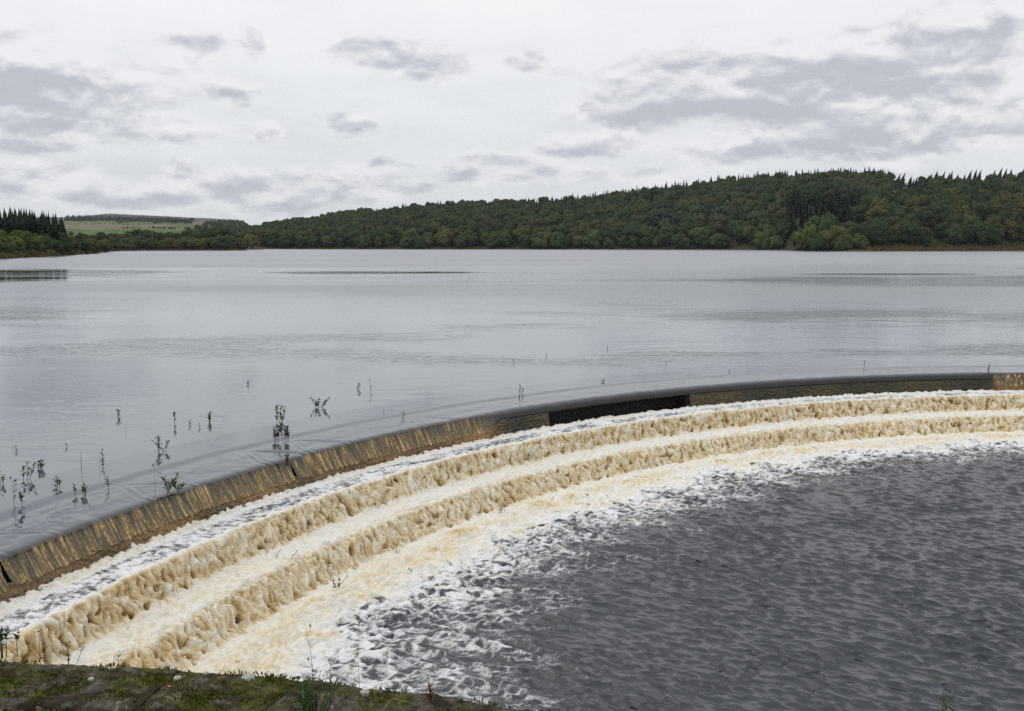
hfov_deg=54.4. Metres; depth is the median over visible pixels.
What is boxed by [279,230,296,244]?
broadleaf tree
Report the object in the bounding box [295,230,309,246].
broadleaf tree
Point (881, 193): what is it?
broadleaf tree
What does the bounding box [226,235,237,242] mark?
shore bush
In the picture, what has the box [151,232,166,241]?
broadleaf tree
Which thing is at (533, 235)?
broadleaf tree
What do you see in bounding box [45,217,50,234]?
conifer tree
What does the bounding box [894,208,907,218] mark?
broadleaf tree
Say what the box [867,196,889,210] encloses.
broadleaf tree
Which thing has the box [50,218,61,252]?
conifer tree
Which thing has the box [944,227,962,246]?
broadleaf tree
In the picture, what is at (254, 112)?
sky
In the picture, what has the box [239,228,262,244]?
broadleaf tree
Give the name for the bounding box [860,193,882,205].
broadleaf tree
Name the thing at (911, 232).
broadleaf tree
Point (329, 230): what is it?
broadleaf tree
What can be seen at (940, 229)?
broadleaf tree
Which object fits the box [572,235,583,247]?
broadleaf tree
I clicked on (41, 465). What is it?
drowned sapling
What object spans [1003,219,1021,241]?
broadleaf tree
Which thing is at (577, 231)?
broadleaf tree
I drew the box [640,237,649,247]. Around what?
broadleaf tree
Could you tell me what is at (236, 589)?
cascade water
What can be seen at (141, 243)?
shore bush
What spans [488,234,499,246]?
broadleaf tree
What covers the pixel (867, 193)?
broadleaf tree
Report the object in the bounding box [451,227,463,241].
broadleaf tree
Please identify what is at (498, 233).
broadleaf tree
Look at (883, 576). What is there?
pool water
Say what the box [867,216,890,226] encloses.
broadleaf tree
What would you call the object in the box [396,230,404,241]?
broadleaf tree
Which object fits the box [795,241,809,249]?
willow bush
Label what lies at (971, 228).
broadleaf tree
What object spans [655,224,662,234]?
broadleaf tree
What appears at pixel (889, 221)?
broadleaf tree
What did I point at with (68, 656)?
dry stalk
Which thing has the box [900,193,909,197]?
broadleaf tree
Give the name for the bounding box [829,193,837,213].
conifer tree
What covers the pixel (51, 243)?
shore bush
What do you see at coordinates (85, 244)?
shore bush
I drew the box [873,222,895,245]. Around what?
broadleaf tree
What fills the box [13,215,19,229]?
conifer tree
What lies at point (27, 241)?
birch tree
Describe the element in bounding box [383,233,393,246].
broadleaf tree
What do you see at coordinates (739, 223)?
broadleaf tree
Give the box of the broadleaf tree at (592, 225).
[589,223,597,228]
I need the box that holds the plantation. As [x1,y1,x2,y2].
[64,214,152,221]
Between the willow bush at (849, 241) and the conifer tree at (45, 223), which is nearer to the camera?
the conifer tree at (45, 223)
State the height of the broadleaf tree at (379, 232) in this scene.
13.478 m
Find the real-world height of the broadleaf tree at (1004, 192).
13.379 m
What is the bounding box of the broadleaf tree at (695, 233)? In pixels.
[689,227,711,244]
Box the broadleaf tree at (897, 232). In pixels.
[890,224,902,243]
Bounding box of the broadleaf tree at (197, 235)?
[190,233,203,238]
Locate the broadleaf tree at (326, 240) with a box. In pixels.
[321,235,332,247]
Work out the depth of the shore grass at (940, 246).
553.91 m
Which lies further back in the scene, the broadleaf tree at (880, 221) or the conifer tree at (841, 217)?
the conifer tree at (841, 217)
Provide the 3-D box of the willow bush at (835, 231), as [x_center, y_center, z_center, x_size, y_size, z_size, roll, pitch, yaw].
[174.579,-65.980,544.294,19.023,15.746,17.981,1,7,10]
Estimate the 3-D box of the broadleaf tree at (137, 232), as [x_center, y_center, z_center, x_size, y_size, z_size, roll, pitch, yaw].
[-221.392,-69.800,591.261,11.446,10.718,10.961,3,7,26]
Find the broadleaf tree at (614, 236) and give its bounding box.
[607,227,620,242]
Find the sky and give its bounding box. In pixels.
[0,0,1023,224]
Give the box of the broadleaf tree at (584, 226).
[577,223,590,229]
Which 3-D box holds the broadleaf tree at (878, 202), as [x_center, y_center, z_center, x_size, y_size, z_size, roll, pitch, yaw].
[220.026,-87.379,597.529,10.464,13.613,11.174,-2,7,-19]
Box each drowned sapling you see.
[9,477,16,498]
[17,491,25,501]
[20,461,35,478]
[37,459,45,468]
[52,475,61,487]
[81,482,86,494]
[151,435,170,450]
[161,472,179,497]
[172,480,184,495]
[271,421,289,439]
[274,404,285,421]
[310,397,329,406]
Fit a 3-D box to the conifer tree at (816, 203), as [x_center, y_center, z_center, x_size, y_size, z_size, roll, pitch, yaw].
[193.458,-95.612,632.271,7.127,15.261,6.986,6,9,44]
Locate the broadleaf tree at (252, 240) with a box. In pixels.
[243,234,259,246]
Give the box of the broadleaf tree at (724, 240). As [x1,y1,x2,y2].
[717,235,732,247]
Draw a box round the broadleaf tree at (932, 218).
[913,205,938,227]
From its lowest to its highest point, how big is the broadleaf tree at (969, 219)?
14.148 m
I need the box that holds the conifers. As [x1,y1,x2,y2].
[376,170,841,210]
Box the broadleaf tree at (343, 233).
[339,228,351,245]
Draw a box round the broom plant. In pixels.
[282,671,338,710]
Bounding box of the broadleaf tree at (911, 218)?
[903,214,919,225]
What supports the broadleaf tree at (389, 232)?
on the ground at (90, 228)
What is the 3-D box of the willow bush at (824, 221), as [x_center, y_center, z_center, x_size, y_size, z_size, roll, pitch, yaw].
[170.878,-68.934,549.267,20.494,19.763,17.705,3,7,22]
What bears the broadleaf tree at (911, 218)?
on the ground at (90, 228)
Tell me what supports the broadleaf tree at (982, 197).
on the ground at (90, 228)
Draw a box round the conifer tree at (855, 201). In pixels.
[851,193,857,214]
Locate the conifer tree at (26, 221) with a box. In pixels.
[25,211,31,231]
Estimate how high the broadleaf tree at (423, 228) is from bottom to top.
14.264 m
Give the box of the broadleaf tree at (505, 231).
[500,229,512,239]
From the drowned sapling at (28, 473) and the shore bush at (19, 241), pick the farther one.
the shore bush at (19, 241)
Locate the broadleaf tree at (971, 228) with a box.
[961,224,976,238]
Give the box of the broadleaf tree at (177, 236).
[173,233,183,239]
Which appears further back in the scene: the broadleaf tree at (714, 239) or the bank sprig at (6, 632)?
the broadleaf tree at (714, 239)
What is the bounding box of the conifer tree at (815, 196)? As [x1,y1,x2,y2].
[812,188,818,206]
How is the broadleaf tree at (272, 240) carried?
on the ground at (90, 228)
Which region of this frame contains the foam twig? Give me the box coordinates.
[332,575,348,587]
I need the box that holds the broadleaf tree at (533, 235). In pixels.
[529,233,536,244]
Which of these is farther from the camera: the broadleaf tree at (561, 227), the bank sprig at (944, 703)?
the broadleaf tree at (561, 227)
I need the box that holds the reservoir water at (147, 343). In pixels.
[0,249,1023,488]
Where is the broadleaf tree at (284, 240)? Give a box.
[278,235,290,247]
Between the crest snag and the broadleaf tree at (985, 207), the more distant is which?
the broadleaf tree at (985, 207)
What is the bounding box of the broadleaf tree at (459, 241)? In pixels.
[454,235,466,246]
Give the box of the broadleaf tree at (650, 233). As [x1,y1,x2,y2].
[639,226,658,245]
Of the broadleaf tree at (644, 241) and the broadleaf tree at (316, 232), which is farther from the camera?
the broadleaf tree at (316, 232)
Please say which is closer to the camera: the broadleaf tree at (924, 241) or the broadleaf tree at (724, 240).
the broadleaf tree at (924, 241)
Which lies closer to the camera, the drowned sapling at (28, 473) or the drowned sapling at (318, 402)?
the drowned sapling at (28, 473)
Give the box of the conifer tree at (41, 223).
[39,217,44,232]
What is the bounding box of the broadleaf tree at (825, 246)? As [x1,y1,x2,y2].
[821,240,830,249]
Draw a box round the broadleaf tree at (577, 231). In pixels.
[567,228,585,244]
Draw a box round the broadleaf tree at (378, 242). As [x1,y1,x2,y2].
[374,236,381,247]
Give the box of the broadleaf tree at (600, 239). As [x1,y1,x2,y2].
[589,235,602,246]
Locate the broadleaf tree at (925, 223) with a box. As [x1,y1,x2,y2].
[914,208,927,226]
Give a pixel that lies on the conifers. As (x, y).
(637, 189)
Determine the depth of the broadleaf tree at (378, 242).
711.89 m
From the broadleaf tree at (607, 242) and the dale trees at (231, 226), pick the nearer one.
the broadleaf tree at (607, 242)
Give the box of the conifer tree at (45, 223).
[44,212,48,231]
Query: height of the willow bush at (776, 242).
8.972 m
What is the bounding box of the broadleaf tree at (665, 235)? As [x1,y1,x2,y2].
[657,227,673,246]
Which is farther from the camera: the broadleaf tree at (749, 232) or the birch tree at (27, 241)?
the broadleaf tree at (749, 232)
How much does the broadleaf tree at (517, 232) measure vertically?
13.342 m
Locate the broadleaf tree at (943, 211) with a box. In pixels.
[934,204,957,224]
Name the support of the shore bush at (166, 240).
on the ground at (90, 228)
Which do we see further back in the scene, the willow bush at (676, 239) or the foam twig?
the willow bush at (676, 239)
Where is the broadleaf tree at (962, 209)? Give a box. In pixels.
[957,205,971,215]
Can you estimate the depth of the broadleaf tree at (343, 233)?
720.46 m
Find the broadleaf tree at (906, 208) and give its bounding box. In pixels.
[901,206,908,212]
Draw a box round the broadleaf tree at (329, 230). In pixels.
[318,226,339,245]
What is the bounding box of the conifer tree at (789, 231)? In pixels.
[787,223,790,237]
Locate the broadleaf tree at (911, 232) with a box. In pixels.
[898,222,922,244]
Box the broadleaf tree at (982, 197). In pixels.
[973,193,990,201]
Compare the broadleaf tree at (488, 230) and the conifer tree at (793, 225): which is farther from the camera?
the broadleaf tree at (488, 230)
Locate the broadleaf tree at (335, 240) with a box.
[330,233,338,245]
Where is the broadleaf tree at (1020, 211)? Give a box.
[1013,208,1023,221]
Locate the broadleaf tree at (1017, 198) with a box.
[1008,193,1023,204]
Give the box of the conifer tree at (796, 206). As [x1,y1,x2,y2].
[794,199,797,214]
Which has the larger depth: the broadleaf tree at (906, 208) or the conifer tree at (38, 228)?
the broadleaf tree at (906, 208)
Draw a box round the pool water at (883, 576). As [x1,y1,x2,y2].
[244,433,1023,710]
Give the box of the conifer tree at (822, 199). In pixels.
[819,191,824,211]
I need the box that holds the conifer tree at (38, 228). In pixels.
[35,217,42,234]
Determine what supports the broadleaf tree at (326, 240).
on the ground at (90, 228)
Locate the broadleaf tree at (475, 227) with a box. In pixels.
[465,222,481,235]
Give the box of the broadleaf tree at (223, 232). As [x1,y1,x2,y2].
[218,229,232,235]
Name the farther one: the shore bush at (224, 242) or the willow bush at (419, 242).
the willow bush at (419, 242)
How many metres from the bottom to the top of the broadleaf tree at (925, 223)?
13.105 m
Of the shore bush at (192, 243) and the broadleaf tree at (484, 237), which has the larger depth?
the broadleaf tree at (484, 237)
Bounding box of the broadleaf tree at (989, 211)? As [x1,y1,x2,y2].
[981,205,993,220]
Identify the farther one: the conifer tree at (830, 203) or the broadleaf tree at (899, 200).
the conifer tree at (830, 203)
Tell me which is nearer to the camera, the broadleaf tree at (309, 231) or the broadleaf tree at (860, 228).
the broadleaf tree at (860, 228)
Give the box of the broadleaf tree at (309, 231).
[306,229,314,235]
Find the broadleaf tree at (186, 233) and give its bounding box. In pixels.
[181,230,193,237]
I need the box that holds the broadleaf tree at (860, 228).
[851,223,872,241]
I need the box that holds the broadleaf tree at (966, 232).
[955,225,971,243]
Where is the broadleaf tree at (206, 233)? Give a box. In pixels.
[200,228,214,237]
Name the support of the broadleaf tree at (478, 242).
on the ground at (90, 228)
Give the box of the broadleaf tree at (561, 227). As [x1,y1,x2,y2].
[554,223,568,235]
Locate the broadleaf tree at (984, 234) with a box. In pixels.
[968,220,996,245]
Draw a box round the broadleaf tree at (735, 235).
[733,226,741,241]
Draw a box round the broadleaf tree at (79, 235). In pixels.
[74,232,87,240]
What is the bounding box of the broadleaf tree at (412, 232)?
[403,228,419,236]
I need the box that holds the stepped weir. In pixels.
[0,377,1023,602]
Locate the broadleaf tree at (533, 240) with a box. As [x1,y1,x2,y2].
[531,237,537,248]
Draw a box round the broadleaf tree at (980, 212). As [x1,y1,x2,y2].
[975,203,983,219]
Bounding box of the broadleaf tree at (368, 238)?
[364,234,372,245]
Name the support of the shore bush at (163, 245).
on the ground at (90, 228)
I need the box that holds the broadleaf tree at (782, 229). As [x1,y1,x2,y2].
[775,221,789,241]
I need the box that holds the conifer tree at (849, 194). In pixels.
[844,185,852,204]
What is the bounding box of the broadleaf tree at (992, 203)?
[988,200,1001,205]
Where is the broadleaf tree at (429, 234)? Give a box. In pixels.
[420,231,435,244]
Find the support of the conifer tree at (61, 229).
on the ground at (90, 228)
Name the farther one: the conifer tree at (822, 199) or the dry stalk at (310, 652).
the conifer tree at (822, 199)
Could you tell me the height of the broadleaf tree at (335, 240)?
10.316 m
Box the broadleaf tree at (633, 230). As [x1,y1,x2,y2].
[621,224,641,242]
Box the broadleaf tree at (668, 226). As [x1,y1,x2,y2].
[659,224,675,233]
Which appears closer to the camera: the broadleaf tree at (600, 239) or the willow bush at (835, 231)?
the willow bush at (835, 231)
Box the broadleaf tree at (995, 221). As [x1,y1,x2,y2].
[985,216,1007,228]
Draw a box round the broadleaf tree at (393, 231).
[384,225,395,235]
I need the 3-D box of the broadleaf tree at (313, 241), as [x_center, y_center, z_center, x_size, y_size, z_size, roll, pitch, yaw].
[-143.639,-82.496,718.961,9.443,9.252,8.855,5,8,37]
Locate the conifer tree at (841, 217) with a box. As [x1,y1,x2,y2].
[839,206,843,222]
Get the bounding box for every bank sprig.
[0,625,20,658]
[939,679,955,710]
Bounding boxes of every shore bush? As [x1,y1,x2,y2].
[0,229,16,252]
[8,229,34,238]
[10,236,25,250]
[27,237,46,251]
[41,235,63,250]
[58,231,74,250]
[74,242,81,250]
[75,238,90,250]
[84,237,99,249]
[98,240,110,250]
[100,239,112,248]
[108,236,119,247]
[117,237,136,248]
[130,236,146,247]
[143,237,157,248]
[154,237,171,248]
[156,241,171,248]
[168,238,175,248]
[176,237,190,248]
[177,243,185,248]
[186,238,203,249]
[197,241,206,248]
[206,237,219,248]
[218,237,233,248]
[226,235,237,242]
[226,241,237,248]
[235,237,247,247]
[237,242,245,248]
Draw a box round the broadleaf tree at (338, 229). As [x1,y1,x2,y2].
[335,226,345,231]
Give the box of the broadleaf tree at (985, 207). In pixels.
[970,201,988,216]
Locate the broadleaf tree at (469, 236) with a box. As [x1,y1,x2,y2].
[461,229,477,246]
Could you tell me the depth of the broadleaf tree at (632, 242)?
674.88 m
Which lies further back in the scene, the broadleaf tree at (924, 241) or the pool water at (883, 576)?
the broadleaf tree at (924, 241)
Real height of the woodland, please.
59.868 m
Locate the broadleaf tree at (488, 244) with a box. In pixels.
[485,239,493,247]
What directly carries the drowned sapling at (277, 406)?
in the reservoir water at (147, 343)
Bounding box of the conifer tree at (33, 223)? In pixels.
[30,212,36,233]
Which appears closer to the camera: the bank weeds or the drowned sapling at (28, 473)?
the bank weeds
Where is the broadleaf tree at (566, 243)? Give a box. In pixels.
[563,237,569,247]
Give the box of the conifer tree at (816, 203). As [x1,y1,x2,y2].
[813,193,818,214]
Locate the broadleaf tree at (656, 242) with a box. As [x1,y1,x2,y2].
[651,237,661,246]
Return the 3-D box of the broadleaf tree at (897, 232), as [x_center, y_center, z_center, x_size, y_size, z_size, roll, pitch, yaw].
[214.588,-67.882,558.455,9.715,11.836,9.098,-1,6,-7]
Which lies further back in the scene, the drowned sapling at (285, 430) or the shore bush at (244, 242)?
the shore bush at (244, 242)
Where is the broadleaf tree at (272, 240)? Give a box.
[266,236,278,246]
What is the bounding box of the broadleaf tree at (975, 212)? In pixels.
[971,209,978,217]
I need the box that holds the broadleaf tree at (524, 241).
[518,235,530,246]
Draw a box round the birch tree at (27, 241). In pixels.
[22,233,29,249]
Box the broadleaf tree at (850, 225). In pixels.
[840,221,856,231]
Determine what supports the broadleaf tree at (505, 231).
on the ground at (90, 228)
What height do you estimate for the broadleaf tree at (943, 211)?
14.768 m
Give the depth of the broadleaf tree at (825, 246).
541.18 m
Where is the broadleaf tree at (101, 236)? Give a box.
[95,232,108,240]
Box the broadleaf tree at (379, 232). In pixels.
[370,228,388,244]
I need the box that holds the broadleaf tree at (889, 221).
[882,216,893,225]
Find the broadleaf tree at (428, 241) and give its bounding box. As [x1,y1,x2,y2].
[424,236,432,247]
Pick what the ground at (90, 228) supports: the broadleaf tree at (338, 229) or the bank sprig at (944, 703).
the broadleaf tree at (338, 229)
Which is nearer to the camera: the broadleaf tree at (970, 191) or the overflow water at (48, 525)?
the overflow water at (48, 525)
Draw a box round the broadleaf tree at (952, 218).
[941,212,963,226]
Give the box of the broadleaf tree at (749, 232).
[743,225,757,245]
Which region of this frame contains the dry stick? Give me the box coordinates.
[382,698,423,710]
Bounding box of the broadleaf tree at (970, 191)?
[961,189,978,194]
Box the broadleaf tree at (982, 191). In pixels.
[977,188,988,193]
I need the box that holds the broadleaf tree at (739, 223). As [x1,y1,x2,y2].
[732,220,750,234]
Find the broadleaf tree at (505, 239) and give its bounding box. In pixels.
[498,232,512,246]
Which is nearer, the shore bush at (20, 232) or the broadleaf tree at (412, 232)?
the shore bush at (20, 232)
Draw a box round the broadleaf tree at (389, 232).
[383,228,394,245]
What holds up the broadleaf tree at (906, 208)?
on the ground at (90, 228)
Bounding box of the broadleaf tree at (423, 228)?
[417,222,434,234]
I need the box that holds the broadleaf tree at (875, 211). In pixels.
[866,205,887,219]
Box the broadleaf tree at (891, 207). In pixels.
[885,203,902,212]
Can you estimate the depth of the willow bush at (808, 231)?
545.76 m
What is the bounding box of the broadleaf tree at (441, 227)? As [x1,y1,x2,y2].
[434,225,448,234]
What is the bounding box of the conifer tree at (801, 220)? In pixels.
[798,207,803,226]
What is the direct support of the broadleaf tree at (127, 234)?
on the ground at (90, 228)
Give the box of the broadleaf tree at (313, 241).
[307,235,319,245]
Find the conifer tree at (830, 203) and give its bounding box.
[827,191,832,210]
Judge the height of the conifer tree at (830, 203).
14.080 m
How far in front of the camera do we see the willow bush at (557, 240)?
687.77 m
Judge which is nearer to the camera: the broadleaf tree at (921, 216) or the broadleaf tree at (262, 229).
the broadleaf tree at (921, 216)
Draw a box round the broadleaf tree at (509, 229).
[501,227,513,238]
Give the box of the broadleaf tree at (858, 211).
[851,204,868,222]
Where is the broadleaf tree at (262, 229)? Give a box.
[258,227,265,233]
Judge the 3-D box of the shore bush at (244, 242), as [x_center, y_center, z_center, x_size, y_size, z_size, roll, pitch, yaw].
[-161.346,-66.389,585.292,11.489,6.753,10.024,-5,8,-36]
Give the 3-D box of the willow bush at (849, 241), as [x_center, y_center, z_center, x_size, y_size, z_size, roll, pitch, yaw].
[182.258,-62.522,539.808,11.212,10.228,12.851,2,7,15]
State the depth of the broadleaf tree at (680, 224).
683.34 m
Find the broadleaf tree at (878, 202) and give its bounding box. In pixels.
[869,199,886,208]
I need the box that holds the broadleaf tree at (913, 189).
[906,186,925,194]
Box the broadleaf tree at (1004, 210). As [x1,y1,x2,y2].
[992,204,1013,216]
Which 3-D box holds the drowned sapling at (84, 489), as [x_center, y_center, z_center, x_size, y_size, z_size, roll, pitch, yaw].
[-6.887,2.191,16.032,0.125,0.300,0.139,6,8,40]
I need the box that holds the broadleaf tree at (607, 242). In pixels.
[602,237,614,247]
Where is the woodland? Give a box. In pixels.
[245,169,1023,236]
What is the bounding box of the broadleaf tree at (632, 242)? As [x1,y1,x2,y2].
[626,236,638,247]
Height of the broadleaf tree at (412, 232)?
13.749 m
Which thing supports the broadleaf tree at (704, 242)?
on the ground at (90, 228)
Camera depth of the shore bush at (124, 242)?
544.56 m
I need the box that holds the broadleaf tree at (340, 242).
[336,237,343,246]
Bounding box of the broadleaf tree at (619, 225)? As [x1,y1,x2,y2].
[607,221,623,231]
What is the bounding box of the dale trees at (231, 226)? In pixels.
[68,217,251,240]
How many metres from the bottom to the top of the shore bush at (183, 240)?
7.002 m
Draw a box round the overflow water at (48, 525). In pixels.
[0,361,1023,593]
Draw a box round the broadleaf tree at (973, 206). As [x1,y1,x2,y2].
[962,202,978,215]
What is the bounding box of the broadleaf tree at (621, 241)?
[617,236,627,246]
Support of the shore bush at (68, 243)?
on the ground at (90, 228)
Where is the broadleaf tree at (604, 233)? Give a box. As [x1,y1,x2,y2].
[600,225,622,242]
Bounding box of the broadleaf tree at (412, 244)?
[409,236,417,247]
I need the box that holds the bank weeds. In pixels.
[0,677,220,710]
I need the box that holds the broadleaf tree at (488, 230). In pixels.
[479,227,492,241]
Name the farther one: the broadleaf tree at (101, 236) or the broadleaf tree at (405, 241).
the broadleaf tree at (405, 241)
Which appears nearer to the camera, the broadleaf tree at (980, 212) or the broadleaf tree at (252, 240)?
the broadleaf tree at (980, 212)
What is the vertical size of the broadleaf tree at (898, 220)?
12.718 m
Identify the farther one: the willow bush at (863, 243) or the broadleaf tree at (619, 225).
the broadleaf tree at (619, 225)
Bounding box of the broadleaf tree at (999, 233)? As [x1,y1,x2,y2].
[989,228,1004,243]
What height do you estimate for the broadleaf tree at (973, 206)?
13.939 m
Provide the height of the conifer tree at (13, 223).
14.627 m
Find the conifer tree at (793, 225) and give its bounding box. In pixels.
[790,214,795,235]
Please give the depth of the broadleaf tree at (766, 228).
631.60 m
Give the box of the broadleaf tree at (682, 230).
[674,227,689,236]
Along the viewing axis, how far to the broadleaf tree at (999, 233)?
573.34 m
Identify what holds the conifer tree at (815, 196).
on the ground at (90, 228)
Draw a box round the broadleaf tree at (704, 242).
[698,235,709,248]
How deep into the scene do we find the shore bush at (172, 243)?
564.54 m
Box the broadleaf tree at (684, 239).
[677,234,691,247]
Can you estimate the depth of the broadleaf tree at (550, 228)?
709.13 m
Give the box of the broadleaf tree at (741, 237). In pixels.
[738,226,748,242]
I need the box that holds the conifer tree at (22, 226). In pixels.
[18,209,27,230]
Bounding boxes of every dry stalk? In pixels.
[34,625,46,666]
[62,640,71,664]
[306,624,313,679]
[424,682,434,701]
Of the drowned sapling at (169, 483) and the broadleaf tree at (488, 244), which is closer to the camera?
the drowned sapling at (169, 483)
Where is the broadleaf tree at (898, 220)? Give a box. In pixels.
[889,216,907,227]
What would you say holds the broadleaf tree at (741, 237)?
on the ground at (90, 228)
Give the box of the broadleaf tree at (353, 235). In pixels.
[347,229,361,244]
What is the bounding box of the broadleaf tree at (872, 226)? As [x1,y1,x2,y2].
[862,221,884,244]
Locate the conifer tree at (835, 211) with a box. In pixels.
[833,201,837,216]
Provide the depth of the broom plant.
3.36 m
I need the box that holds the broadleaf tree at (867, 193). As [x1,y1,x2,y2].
[860,192,876,200]
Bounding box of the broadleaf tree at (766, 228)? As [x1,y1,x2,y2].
[762,224,777,236]
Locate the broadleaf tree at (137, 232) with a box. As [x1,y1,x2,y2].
[131,229,148,237]
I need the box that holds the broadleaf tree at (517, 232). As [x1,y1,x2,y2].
[512,226,530,241]
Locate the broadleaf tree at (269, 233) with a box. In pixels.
[262,231,276,243]
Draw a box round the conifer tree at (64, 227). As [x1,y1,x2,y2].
[61,215,67,234]
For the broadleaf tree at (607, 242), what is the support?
on the ground at (90, 228)
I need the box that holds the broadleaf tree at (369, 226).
[363,224,375,234]
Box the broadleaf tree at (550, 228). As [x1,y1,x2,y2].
[546,224,556,232]
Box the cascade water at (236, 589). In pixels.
[0,389,1023,673]
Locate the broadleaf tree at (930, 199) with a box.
[925,197,934,205]
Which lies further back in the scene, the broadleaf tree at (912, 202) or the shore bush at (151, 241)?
the broadleaf tree at (912, 202)
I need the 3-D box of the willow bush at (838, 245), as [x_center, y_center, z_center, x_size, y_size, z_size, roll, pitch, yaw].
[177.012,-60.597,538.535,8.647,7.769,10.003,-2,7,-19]
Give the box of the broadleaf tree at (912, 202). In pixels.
[903,194,928,212]
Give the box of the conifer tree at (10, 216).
[8,212,11,231]
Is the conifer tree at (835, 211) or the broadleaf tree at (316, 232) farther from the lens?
the broadleaf tree at (316, 232)
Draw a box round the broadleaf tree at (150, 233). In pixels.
[144,230,155,237]
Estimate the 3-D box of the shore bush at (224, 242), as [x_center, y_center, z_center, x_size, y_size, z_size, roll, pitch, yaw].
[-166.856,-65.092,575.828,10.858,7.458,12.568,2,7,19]
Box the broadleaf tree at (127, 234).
[124,232,132,237]
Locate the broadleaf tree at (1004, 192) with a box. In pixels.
[997,190,1010,195]
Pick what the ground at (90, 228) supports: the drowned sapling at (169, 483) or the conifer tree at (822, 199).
the conifer tree at (822, 199)
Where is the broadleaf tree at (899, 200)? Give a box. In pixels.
[891,196,905,205]
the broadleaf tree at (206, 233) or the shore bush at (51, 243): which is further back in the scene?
the broadleaf tree at (206, 233)
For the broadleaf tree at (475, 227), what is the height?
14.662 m
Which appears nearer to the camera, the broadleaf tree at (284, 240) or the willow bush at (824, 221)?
the willow bush at (824, 221)
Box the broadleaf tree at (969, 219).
[958,213,979,225]
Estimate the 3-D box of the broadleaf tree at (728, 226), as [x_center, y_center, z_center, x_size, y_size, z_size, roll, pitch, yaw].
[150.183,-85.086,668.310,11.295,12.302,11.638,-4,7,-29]
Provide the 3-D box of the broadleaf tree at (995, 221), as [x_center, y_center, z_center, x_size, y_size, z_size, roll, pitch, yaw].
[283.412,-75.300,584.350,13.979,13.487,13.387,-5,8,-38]
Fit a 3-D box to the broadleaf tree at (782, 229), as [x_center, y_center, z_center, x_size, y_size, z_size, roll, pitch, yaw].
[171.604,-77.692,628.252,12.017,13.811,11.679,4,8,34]
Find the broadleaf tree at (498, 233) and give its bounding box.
[489,231,500,238]
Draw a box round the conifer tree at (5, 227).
[1,211,9,234]
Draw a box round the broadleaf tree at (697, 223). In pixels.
[690,220,706,227]
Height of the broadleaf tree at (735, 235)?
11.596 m
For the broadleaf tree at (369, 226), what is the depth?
727.13 m
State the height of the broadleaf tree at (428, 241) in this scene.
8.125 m
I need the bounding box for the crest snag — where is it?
[285,452,288,465]
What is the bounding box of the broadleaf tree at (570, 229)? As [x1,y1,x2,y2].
[566,226,576,236]
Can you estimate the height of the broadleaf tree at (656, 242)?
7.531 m
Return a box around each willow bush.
[354,236,366,247]
[414,237,426,248]
[535,230,551,247]
[548,232,565,248]
[582,229,600,247]
[671,232,691,248]
[754,231,770,248]
[769,235,784,248]
[789,231,798,246]
[794,221,817,247]
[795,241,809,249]
[806,233,827,249]
[809,213,839,232]
[816,224,849,247]
[830,238,846,249]
[842,232,858,248]
[852,233,868,248]
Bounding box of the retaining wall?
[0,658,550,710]
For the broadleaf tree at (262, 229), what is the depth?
753.89 m
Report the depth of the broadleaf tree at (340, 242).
715.20 m
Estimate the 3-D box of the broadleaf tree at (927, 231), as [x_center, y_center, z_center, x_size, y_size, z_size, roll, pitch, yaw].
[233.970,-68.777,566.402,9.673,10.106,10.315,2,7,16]
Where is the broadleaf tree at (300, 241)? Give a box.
[296,237,304,246]
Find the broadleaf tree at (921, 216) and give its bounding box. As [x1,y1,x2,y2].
[904,210,927,226]
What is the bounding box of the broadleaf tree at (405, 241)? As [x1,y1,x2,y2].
[400,237,412,247]
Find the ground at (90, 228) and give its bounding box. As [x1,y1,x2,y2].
[2,198,1023,250]
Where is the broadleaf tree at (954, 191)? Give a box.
[942,187,959,194]
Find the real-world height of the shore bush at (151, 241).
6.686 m
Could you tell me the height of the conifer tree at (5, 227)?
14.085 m
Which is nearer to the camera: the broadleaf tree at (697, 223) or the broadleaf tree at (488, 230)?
the broadleaf tree at (697, 223)
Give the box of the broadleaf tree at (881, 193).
[870,190,887,198]
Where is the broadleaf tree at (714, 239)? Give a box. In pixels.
[709,233,723,247]
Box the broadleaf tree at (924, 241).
[919,235,930,246]
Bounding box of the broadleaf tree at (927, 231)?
[919,226,931,239]
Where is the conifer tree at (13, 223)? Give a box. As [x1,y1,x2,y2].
[9,210,15,232]
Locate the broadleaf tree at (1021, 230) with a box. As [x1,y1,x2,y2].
[1015,222,1023,241]
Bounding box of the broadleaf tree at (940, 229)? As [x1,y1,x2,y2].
[934,222,949,240]
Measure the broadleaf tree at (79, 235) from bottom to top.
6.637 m
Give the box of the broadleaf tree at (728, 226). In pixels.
[726,220,734,234]
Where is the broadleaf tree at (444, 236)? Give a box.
[433,228,453,246]
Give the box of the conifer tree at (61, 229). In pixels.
[59,219,67,251]
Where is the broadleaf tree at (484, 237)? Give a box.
[479,233,488,245]
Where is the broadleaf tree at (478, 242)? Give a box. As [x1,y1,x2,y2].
[471,232,481,245]
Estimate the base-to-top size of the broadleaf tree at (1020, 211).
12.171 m
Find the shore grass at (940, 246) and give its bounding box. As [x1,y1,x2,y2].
[0,240,1023,258]
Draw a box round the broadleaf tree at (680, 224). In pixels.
[676,222,686,232]
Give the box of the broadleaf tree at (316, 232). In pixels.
[305,227,319,236]

